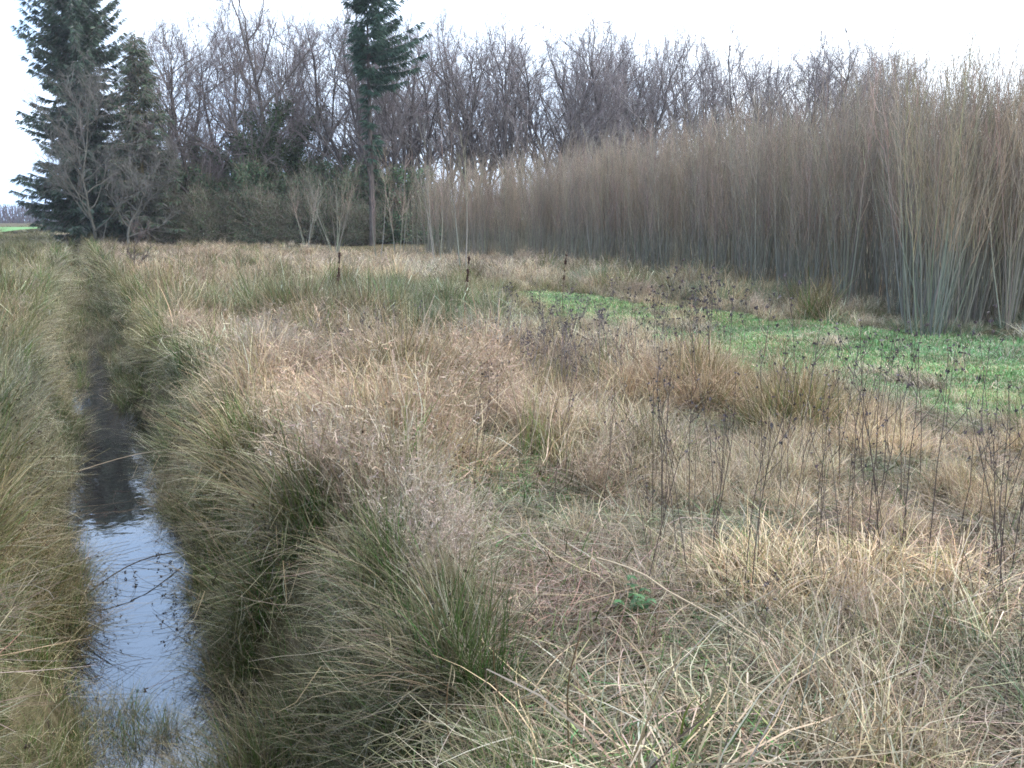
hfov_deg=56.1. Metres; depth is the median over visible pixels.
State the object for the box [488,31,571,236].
bare tree
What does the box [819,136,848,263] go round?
willow bush
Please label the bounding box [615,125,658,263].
willow bush
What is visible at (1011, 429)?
dead stalk
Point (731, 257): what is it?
willow bush
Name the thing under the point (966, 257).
willow bush
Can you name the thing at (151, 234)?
bramble shrub
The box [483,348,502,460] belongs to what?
dead stalk
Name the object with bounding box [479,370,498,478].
dead stalk
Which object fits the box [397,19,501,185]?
bare tree
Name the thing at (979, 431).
dead stalk
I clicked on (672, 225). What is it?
willow bush
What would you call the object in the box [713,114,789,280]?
willow bush
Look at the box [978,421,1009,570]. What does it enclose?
dead stalk
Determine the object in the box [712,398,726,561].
dead stalk
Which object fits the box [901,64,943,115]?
bare tree
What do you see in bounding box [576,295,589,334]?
knapweed
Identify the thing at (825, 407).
dead stalk
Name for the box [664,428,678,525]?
dead stalk
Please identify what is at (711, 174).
willow bush
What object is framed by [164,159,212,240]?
evergreen shrub
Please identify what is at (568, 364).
knapweed
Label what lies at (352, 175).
evergreen shrub
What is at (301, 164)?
evergreen shrub
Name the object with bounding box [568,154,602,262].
willow bush
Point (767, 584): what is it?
dead thistle
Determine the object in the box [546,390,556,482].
dead stalk
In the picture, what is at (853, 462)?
dead stalk
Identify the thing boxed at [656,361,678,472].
dead stalk
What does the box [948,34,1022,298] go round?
willow bush
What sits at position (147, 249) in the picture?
bare shrub
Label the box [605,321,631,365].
knapweed
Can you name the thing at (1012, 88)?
willow bush
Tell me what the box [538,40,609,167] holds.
bare tree
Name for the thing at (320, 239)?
bramble shrub
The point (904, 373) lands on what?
tumbled grass
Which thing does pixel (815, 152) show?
willow bush
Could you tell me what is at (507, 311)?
knapweed
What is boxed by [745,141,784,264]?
willow bush
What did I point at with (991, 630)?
dead stalk
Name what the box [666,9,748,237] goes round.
bare tree
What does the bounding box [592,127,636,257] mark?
willow bush
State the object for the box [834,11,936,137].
bare tree
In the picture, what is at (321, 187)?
evergreen shrub
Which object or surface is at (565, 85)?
bare tree
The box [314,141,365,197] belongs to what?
evergreen shrub
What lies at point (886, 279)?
willow bush
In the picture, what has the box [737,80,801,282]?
willow bush
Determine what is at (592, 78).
bare tree
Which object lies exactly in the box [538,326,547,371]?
knapweed
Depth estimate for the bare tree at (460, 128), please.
65.95 m
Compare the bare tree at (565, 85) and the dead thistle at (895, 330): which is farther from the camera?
the bare tree at (565, 85)
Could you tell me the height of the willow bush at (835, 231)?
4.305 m
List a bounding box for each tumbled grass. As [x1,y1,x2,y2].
[1,270,1023,430]
[2,229,685,286]
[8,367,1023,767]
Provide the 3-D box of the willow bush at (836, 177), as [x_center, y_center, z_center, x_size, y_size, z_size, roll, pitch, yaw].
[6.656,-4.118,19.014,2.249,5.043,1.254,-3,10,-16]
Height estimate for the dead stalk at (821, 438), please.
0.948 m
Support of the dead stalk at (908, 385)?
on the ground at (272, 669)
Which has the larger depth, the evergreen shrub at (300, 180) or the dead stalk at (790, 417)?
the evergreen shrub at (300, 180)
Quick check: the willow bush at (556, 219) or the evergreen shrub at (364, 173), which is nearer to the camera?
the willow bush at (556, 219)
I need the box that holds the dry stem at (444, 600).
[400,599,485,625]
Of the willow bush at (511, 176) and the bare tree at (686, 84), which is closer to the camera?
the willow bush at (511, 176)
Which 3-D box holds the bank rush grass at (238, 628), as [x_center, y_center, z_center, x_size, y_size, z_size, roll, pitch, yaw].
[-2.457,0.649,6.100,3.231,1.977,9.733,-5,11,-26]
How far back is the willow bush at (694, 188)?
28.50 m
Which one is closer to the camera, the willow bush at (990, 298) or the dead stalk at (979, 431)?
the dead stalk at (979, 431)
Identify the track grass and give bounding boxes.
[441,384,1023,767]
[520,290,1023,392]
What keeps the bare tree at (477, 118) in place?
on the ground at (272, 669)
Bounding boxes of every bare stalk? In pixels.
[446,683,457,767]
[493,648,521,764]
[565,628,582,763]
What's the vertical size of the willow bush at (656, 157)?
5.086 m
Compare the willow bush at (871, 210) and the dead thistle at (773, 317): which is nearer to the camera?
the dead thistle at (773, 317)
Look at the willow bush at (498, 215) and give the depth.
40.43 m
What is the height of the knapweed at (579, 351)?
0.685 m
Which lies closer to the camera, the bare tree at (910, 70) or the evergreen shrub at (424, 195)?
the evergreen shrub at (424, 195)
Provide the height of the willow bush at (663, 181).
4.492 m
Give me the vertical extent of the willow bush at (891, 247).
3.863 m
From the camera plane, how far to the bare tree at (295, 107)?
66.89 m
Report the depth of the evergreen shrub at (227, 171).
61.51 m
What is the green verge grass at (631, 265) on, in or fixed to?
on the ground at (272, 669)
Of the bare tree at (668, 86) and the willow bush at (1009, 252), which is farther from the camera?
the bare tree at (668, 86)
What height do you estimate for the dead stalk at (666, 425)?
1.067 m
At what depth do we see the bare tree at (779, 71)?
76.61 m
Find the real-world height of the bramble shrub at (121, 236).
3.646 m
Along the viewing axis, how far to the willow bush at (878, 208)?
21.29 m
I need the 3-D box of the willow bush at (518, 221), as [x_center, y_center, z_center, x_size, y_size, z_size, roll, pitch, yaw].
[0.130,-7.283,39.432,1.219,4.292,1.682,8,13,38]
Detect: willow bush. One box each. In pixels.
[413,154,442,253]
[429,160,450,254]
[437,161,462,255]
[441,167,468,254]
[458,151,490,255]
[468,146,502,254]
[472,183,493,256]
[481,166,510,253]
[485,153,521,254]
[488,163,527,255]
[489,153,525,256]
[494,168,521,257]
[496,156,525,257]
[507,139,558,256]
[514,135,544,254]
[522,134,560,257]
[523,136,553,257]
[530,156,561,256]
[533,160,564,257]
[538,157,570,257]
[538,160,564,259]
[546,157,576,257]
[548,145,582,260]
[549,145,586,254]
[551,167,575,257]
[552,123,589,257]
[557,156,585,257]
[558,141,593,261]
[560,137,606,256]
[560,158,584,259]
[563,161,592,257]
[564,137,592,249]
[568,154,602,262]
[571,144,605,259]
[575,143,607,257]
[575,165,610,258]
[577,133,611,260]
[577,146,605,265]
[578,120,626,255]
[579,126,617,262]
[580,125,622,259]
[580,153,617,263]
[584,117,622,263]
[590,120,630,259]
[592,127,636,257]
[592,161,625,258]
[595,139,635,258]
[597,133,636,260]
[603,132,630,264]
[605,140,641,269]
[609,131,649,260]
[611,119,649,261]
[614,111,664,262]
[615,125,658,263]
[624,148,661,268]
[625,155,661,269]
[626,149,658,259]
[627,106,680,267]
[627,136,667,272]
[628,143,653,256]
[629,165,657,254]
[630,137,678,263]
[631,114,682,255]
[631,169,647,261]
[633,158,662,264]
[636,133,673,262]
[640,119,675,252]
[640,135,676,272]
[641,123,689,270]
[641,126,685,268]
[643,156,684,259]
[644,153,680,271]
[647,110,695,267]
[655,116,693,260]
[656,141,710,269]
[659,116,707,267]
[659,133,685,262]
[662,147,702,271]
[663,106,711,268]
[668,125,716,262]
[669,87,740,271]
[669,137,700,268]
[670,93,720,271]
[671,101,745,270]
[675,108,730,259]
[677,139,731,269]
[678,111,713,272]
[680,141,723,265]
[681,98,727,270]
[683,115,732,257]
[684,97,726,246]
[688,109,734,259]
[692,137,740,277]
[702,87,766,271]
[702,136,737,274]
[703,80,761,269]
[704,109,734,251]
[706,103,748,273]
[708,160,743,258]
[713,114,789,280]
[715,104,748,259]
[717,123,759,277]
[719,72,809,286]
[719,98,765,265]
[720,95,764,269]
[722,111,783,282]
[725,117,776,281]
[725,129,771,266]
[732,124,778,276]
[735,84,822,279]
[736,123,777,269]
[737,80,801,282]
[737,95,791,269]
[737,119,786,271]
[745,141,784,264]
[749,95,807,274]
[752,96,808,259]
[754,72,848,286]
[756,109,816,278]
[757,107,807,285]
[759,122,814,288]
[760,118,820,294]
[761,99,825,273]
[772,97,822,286]
[773,95,843,271]
[775,131,809,272]
[777,91,873,297]
[778,110,841,272]
[786,86,860,281]
[787,115,828,270]
[789,115,838,279]
[790,95,852,289]
[791,52,911,307]
[801,80,869,281]
[803,46,897,299]
[804,128,822,261]
[806,79,862,284]
[809,102,836,264]
[817,44,874,281]
[819,49,912,299]
[819,98,886,294]
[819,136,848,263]
[820,74,884,289]
[824,125,843,264]
[825,85,878,283]
[827,108,858,285]
[830,173,852,266]
[832,27,909,297]
[832,92,885,276]
[835,58,925,289]
[836,50,892,295]
[839,84,910,298]
[840,15,948,301]
[849,66,948,314]
[852,81,932,306]
[855,93,969,316]
[857,45,952,307]
[859,77,921,284]
[862,91,888,260]
[866,24,983,325]
[867,44,936,281]
[868,27,997,318]
[869,127,922,295]
[875,22,958,294]
[879,28,1007,299]
[879,37,951,291]
[880,83,956,299]
[883,4,1023,322]
[889,85,950,265]
[893,78,963,294]
[906,62,968,305]
[906,78,970,290]
[908,24,1023,327]
[911,20,1023,305]
[920,6,1023,322]
[924,43,1023,270]
[924,48,1023,323]
[924,64,1023,323]
[924,73,997,321]
[926,3,1019,291]
[926,44,1023,311]
[942,54,1023,323]
[943,64,1023,320]
[947,37,1023,324]
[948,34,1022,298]
[953,76,1016,291]
[962,46,1017,299]
[973,71,1023,317]
[974,40,1023,329]
[975,84,1023,317]
[986,6,1023,262]
[994,117,1023,299]
[995,21,1023,299]
[996,75,1023,313]
[998,92,1023,292]
[1008,104,1023,245]
[1009,81,1023,305]
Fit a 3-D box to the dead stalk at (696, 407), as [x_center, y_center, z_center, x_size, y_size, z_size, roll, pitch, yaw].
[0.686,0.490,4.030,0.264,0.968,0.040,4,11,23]
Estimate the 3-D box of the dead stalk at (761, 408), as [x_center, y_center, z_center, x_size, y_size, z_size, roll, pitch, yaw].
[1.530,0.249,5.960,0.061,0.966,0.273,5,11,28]
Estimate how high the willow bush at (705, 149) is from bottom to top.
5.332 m
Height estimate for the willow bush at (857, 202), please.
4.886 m
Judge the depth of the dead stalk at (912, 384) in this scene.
4.84 m
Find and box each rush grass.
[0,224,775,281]
[0,235,949,447]
[0,245,234,464]
[0,277,1023,767]
[0,330,667,767]
[31,233,140,298]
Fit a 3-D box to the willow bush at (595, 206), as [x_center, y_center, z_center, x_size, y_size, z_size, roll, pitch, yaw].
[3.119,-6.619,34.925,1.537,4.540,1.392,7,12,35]
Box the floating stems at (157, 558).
[54,483,266,767]
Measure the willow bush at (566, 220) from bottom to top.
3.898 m
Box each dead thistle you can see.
[634,465,654,547]
[639,306,657,366]
[645,289,660,359]
[651,286,662,348]
[652,297,669,360]
[653,259,684,365]
[672,302,694,374]
[675,266,706,391]
[688,294,704,352]
[689,276,709,361]
[694,298,713,354]
[699,265,718,351]
[703,276,724,353]
[704,272,720,354]
[715,308,731,348]
[718,286,741,361]
[740,283,753,362]
[741,572,779,682]
[752,293,778,402]
[772,335,798,429]
[778,273,801,387]
[799,319,838,455]
[842,325,876,443]
[878,328,904,420]
[879,340,905,425]
[895,323,930,436]
[928,581,951,641]
[945,334,970,438]
[952,324,975,432]
[974,304,1004,431]
[1002,546,1020,589]
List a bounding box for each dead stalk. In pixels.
[462,343,470,447]
[468,391,489,488]
[474,362,489,503]
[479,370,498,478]
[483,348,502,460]
[487,338,509,454]
[530,371,545,459]
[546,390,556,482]
[551,374,573,491]
[554,378,576,515]
[559,346,573,412]
[600,395,612,518]
[605,361,626,464]
[612,409,649,561]
[620,364,630,431]
[625,398,634,474]
[647,382,688,583]
[647,391,709,587]
[649,397,677,562]
[651,365,659,526]
[655,352,673,540]
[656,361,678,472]
[657,346,674,503]
[660,335,667,514]
[661,413,671,527]
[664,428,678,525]
[667,347,700,522]
[675,366,702,477]
[689,443,714,561]
[691,378,713,536]
[700,383,709,474]
[708,415,727,550]
[711,392,734,553]
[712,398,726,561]
[714,372,739,547]
[726,536,744,686]
[739,374,757,463]
[744,396,795,592]
[750,421,782,570]
[752,390,796,597]
[754,586,763,678]
[756,351,763,481]
[776,372,805,524]
[778,547,799,638]
[782,355,799,491]
[790,395,824,537]
[799,374,832,531]
[799,394,808,502]
[803,355,849,475]
[809,429,830,581]
[809,432,829,564]
[810,384,831,568]
[826,417,844,567]
[834,322,883,536]
[835,335,841,486]
[835,341,867,507]
[838,319,866,474]
[838,402,843,476]
[838,576,860,690]
[842,412,874,563]
[846,600,856,700]
[850,333,870,499]
[850,438,876,568]
[851,358,888,475]
[851,399,870,518]
[856,433,882,551]
[856,551,879,664]
[861,392,881,571]
[865,339,910,541]
[870,374,902,551]
[879,325,904,492]
[886,636,921,750]
[889,325,901,501]
[898,321,921,481]
[899,416,920,544]
[901,342,949,544]
[926,347,980,565]
[935,348,950,433]
[957,399,990,547]
[963,409,1002,569]
[967,407,1003,615]
[977,381,1023,611]
[978,334,991,470]
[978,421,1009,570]
[979,374,1014,577]
[982,590,993,691]
[983,459,1023,578]
[984,552,1000,699]
[986,413,1005,579]
[996,384,1023,582]
[998,635,1023,743]
[1004,486,1023,547]
[1006,386,1023,584]
[1014,607,1023,737]
[1015,409,1023,529]
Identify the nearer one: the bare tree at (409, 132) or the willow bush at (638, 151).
the willow bush at (638, 151)
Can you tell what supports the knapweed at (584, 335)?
on the ground at (272, 669)
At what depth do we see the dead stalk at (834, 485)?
4.37 m
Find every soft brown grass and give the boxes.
[0,229,733,279]
[0,250,1004,381]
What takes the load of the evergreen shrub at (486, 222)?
on the ground at (272, 669)
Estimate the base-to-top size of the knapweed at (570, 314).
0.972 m
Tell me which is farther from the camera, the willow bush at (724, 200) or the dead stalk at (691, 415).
the willow bush at (724, 200)
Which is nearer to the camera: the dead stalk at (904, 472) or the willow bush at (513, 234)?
the dead stalk at (904, 472)
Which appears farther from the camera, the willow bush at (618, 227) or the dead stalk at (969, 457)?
the willow bush at (618, 227)
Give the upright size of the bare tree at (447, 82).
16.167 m
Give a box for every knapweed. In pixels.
[308,318,327,350]
[415,300,427,335]
[484,285,499,337]
[489,286,515,351]
[502,281,517,350]
[506,293,529,366]
[520,289,532,331]
[521,328,531,364]
[521,330,542,387]
[525,282,554,362]
[526,340,550,388]
[527,305,553,367]
[534,298,548,351]
[538,291,549,340]
[538,312,559,359]
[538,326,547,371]
[548,305,561,377]
[548,319,568,379]
[550,296,573,356]
[555,284,576,341]
[555,320,570,373]
[556,295,583,377]
[557,322,563,375]
[561,322,579,373]
[562,337,575,396]
[564,304,589,387]
[567,315,580,356]
[568,291,592,353]
[569,302,593,372]
[569,333,591,389]
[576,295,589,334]
[584,314,608,377]
[590,305,609,405]
[593,290,614,352]
[595,303,619,368]
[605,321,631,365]
[606,275,624,324]
[607,311,621,365]
[622,288,638,352]
[629,287,649,377]
[647,294,677,396]
[673,288,705,355]
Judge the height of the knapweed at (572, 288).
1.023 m
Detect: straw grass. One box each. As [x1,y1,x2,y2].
[0,225,865,296]
[0,247,1023,455]
[0,288,1023,767]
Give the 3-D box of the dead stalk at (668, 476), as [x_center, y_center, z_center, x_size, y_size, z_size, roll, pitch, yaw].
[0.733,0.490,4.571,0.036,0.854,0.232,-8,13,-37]
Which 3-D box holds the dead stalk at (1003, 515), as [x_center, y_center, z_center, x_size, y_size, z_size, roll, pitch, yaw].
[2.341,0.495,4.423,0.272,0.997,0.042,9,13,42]
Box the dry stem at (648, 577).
[596,557,768,647]
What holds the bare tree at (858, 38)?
on the ground at (272, 669)
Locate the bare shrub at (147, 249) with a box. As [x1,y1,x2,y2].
[116,213,161,266]
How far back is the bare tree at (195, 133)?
65.72 m
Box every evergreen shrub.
[114,140,147,168]
[156,155,188,243]
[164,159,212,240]
[174,154,214,241]
[180,128,223,186]
[183,169,232,242]
[193,147,229,178]
[198,129,259,180]
[209,170,239,239]
[212,156,255,230]
[214,153,286,243]
[259,162,300,243]
[278,174,311,236]
[281,150,320,183]
[284,165,319,229]
[287,152,323,185]
[292,155,348,239]
[296,168,355,243]
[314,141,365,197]
[326,176,363,241]
[330,165,386,243]
[332,153,405,243]
[362,168,409,243]
[374,160,426,243]
[384,156,444,243]
[387,178,425,243]
[426,180,465,239]
[460,184,493,239]
[489,189,522,238]
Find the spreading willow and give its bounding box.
[849,0,1023,337]
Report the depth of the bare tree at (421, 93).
69.70 m
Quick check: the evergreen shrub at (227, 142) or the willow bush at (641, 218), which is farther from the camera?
the evergreen shrub at (227, 142)
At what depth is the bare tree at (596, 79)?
68.07 m
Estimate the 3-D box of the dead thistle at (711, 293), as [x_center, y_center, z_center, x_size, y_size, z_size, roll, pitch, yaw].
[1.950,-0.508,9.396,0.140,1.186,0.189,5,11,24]
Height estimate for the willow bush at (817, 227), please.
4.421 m
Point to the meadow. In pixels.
(12, 229)
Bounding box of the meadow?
[0,227,36,231]
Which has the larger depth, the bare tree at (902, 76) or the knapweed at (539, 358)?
the bare tree at (902, 76)
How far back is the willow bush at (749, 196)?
23.04 m
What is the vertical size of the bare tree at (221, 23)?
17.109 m
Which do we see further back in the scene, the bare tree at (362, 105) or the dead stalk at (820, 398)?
the bare tree at (362, 105)
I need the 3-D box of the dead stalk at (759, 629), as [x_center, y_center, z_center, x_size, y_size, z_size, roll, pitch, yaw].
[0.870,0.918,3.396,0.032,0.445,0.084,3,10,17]
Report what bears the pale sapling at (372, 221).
on the ground at (272, 669)
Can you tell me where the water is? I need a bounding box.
[51,324,266,767]
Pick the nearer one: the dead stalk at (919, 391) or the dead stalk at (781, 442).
the dead stalk at (781, 442)
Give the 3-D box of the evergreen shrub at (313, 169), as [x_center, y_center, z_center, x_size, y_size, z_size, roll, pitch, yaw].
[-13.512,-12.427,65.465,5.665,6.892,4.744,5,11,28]
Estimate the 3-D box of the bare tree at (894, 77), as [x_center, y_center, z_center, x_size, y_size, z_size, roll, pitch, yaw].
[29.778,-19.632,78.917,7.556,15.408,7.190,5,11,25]
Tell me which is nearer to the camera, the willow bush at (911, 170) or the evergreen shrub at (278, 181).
the willow bush at (911, 170)
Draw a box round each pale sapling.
[282,170,328,245]
[293,144,363,252]
[362,142,390,256]
[375,146,416,252]
[407,117,451,257]
[427,97,485,265]
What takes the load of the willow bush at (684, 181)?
on the ground at (272, 669)
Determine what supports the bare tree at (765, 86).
on the ground at (272, 669)
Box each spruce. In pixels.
[6,0,137,245]
[339,0,431,245]
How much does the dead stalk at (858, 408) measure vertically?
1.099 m
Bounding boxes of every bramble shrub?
[75,199,112,240]
[98,198,132,242]
[132,201,180,243]
[145,189,205,244]
[166,183,227,243]
[181,199,228,242]
[196,182,253,243]
[197,202,236,243]
[222,179,278,243]
[240,184,295,244]
[240,187,291,244]
[276,179,332,243]
[276,200,311,244]
[290,184,349,244]
[317,196,356,245]
[333,197,377,245]
[338,197,388,245]
[519,195,532,238]
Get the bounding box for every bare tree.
[10,42,168,242]
[92,129,190,242]
[104,7,220,163]
[105,63,167,162]
[106,0,261,222]
[112,0,248,166]
[115,18,253,165]
[154,0,277,176]
[169,0,340,197]
[174,0,331,161]
[189,0,305,190]
[210,5,331,164]
[211,4,380,191]
[249,1,398,197]
[250,3,359,183]
[280,7,421,180]
[287,9,440,182]
[288,17,431,163]
[290,9,407,243]
[304,8,442,174]
[313,0,432,184]
[319,43,411,158]
[320,3,406,165]
[323,49,401,168]
[336,6,485,229]
[337,8,513,225]
[341,10,441,169]
[364,21,457,185]
[375,0,508,236]
[386,0,447,186]
[389,65,442,168]
[391,30,474,201]
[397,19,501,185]
[400,34,519,183]
[403,0,519,236]
[408,13,536,239]
[411,14,529,240]
[421,1,542,235]
[429,22,510,224]
[435,0,574,240]
[456,19,577,238]
[457,2,549,240]
[457,39,549,181]
[459,18,526,182]
[481,7,611,231]
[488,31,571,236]
[490,48,548,211]
[496,39,563,190]
[502,0,666,241]
[526,0,631,237]
[528,3,680,173]
[529,40,617,167]
[530,2,680,166]
[532,10,621,170]
[537,11,625,168]
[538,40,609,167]
[540,27,634,144]
[551,36,664,153]
[552,45,655,171]
[556,25,663,153]
[559,23,651,155]
[563,14,709,226]
[565,2,635,165]
[578,0,729,240]
[578,15,678,164]
[580,29,679,141]
[588,29,663,234]
[593,27,667,173]
[621,35,707,162]
[629,18,709,167]
[630,37,694,153]
[639,15,721,164]
[640,28,791,155]
[642,19,726,236]
[646,30,720,160]
[655,17,724,161]
[660,20,768,231]
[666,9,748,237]
[669,44,732,146]
[689,2,763,237]
[693,7,828,233]
[697,23,797,161]
[717,13,844,159]
[721,45,790,119]
[726,51,811,137]
[733,27,819,149]
[742,24,868,235]
[742,36,806,144]
[748,49,851,173]
[749,51,789,153]
[751,20,847,217]
[765,46,816,124]
[776,11,897,153]
[777,24,887,161]
[777,24,931,225]
[777,37,868,132]
[779,0,903,163]
[794,41,879,124]
[824,28,891,113]
[830,24,945,129]
[832,44,901,128]
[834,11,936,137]
[840,49,929,126]
[842,34,933,233]
[848,37,941,123]
[877,44,940,142]
[899,46,946,134]
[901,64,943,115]
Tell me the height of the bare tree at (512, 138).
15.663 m
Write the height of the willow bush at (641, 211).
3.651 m
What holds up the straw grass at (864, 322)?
on the ground at (272, 669)
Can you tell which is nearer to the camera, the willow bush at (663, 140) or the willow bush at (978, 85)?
the willow bush at (978, 85)
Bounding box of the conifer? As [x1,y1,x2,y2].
[92,29,187,243]
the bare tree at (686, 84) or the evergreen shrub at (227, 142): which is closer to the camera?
the evergreen shrub at (227, 142)
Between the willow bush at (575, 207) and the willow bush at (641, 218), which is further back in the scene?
the willow bush at (575, 207)
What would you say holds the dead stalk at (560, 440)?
on the ground at (272, 669)
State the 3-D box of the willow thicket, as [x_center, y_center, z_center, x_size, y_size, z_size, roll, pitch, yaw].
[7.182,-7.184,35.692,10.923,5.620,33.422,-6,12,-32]
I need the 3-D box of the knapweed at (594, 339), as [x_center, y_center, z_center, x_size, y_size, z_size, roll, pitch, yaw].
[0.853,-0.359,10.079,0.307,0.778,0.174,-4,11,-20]
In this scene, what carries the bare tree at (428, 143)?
on the ground at (272, 669)
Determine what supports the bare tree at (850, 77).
on the ground at (272, 669)
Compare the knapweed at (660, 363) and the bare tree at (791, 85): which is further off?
the bare tree at (791, 85)
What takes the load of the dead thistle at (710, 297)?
on the ground at (272, 669)
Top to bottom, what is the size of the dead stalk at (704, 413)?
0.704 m
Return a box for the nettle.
[613,575,655,618]
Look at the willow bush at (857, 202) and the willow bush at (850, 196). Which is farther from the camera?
the willow bush at (857, 202)
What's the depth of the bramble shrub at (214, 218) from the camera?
58.64 m
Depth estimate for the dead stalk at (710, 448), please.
4.66 m
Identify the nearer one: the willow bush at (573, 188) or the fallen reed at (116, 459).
the fallen reed at (116, 459)
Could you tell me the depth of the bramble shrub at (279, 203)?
59.06 m
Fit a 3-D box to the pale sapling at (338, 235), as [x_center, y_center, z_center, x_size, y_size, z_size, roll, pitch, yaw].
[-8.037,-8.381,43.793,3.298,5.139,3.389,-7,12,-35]
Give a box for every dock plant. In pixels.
[336,253,340,295]
[464,256,469,310]
[562,254,567,321]
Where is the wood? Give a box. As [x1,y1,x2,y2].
[0,201,82,222]
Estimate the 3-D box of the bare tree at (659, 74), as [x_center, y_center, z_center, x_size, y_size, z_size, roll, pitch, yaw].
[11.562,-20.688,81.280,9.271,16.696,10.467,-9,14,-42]
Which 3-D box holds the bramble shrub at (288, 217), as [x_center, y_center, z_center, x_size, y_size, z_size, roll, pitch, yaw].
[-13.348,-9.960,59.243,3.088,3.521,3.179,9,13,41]
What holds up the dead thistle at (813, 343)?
on the ground at (272, 669)
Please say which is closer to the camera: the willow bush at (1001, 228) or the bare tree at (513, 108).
the willow bush at (1001, 228)
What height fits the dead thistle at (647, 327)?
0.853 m
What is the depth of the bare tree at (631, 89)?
70.56 m
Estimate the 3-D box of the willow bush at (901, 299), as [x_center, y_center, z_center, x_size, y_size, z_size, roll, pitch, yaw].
[6.476,-3.197,15.259,1.632,4.666,1.996,5,11,29]
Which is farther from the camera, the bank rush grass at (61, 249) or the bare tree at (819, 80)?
the bare tree at (819, 80)
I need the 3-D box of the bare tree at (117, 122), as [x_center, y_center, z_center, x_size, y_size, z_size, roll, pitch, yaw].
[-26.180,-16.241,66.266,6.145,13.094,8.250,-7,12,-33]
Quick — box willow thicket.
[394,91,1023,278]
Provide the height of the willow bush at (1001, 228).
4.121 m
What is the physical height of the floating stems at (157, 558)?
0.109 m
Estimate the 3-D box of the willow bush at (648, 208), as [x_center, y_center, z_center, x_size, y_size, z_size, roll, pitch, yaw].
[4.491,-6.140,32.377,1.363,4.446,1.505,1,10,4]
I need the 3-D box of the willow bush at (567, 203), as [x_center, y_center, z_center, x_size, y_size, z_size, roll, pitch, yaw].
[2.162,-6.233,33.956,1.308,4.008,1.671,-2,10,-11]
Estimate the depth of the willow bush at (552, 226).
37.31 m
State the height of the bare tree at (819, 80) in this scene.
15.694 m
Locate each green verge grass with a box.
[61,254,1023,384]
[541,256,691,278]
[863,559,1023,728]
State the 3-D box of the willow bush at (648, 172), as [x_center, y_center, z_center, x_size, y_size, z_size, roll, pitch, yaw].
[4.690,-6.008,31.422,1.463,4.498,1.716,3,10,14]
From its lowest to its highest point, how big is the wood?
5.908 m
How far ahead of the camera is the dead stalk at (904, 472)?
4.95 m
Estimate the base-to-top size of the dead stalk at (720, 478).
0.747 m
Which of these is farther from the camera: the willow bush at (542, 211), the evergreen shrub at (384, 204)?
the evergreen shrub at (384, 204)
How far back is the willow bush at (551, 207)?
37.79 m
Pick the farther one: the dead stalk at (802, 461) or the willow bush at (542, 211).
the willow bush at (542, 211)
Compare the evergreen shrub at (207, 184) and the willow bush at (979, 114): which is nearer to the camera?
the willow bush at (979, 114)
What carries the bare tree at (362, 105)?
on the ground at (272, 669)
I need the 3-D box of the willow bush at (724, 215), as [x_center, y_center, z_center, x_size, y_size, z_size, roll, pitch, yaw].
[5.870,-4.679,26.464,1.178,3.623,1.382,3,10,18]
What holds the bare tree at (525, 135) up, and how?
on the ground at (272, 669)
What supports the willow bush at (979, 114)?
on the ground at (272, 669)
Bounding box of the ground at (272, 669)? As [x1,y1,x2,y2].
[0,219,1023,767]
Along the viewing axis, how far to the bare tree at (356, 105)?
66.72 m
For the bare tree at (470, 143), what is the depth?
64.11 m
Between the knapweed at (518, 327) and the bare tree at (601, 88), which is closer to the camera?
the knapweed at (518, 327)
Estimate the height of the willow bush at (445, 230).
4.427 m
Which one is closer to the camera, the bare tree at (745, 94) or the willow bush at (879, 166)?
the willow bush at (879, 166)
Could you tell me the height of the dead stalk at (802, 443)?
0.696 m
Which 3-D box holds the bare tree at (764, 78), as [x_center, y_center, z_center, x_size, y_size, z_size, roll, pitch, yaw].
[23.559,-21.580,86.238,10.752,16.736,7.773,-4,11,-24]
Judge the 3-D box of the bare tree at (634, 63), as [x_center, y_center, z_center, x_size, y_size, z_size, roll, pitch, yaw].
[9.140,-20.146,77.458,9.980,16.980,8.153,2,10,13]
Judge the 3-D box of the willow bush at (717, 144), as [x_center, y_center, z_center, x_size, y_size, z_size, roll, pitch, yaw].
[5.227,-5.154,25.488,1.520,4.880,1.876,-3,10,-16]
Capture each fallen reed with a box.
[76,450,162,471]
[88,552,177,592]
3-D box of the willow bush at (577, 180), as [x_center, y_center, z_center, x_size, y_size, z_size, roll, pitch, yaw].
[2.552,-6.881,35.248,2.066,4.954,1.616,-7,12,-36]
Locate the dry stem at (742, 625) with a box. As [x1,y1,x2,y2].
[724,610,778,681]
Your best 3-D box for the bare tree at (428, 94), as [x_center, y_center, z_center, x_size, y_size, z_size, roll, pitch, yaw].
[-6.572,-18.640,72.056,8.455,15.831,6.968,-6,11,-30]
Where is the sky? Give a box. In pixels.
[0,0,1023,220]
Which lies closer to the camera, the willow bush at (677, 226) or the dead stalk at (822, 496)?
the dead stalk at (822, 496)
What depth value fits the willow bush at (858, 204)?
21.42 m
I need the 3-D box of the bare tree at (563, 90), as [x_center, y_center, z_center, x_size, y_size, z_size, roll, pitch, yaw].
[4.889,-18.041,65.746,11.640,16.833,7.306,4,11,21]
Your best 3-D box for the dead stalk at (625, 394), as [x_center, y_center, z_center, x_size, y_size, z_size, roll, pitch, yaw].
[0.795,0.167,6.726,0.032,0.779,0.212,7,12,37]
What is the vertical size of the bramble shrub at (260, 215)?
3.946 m
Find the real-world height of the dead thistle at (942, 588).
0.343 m

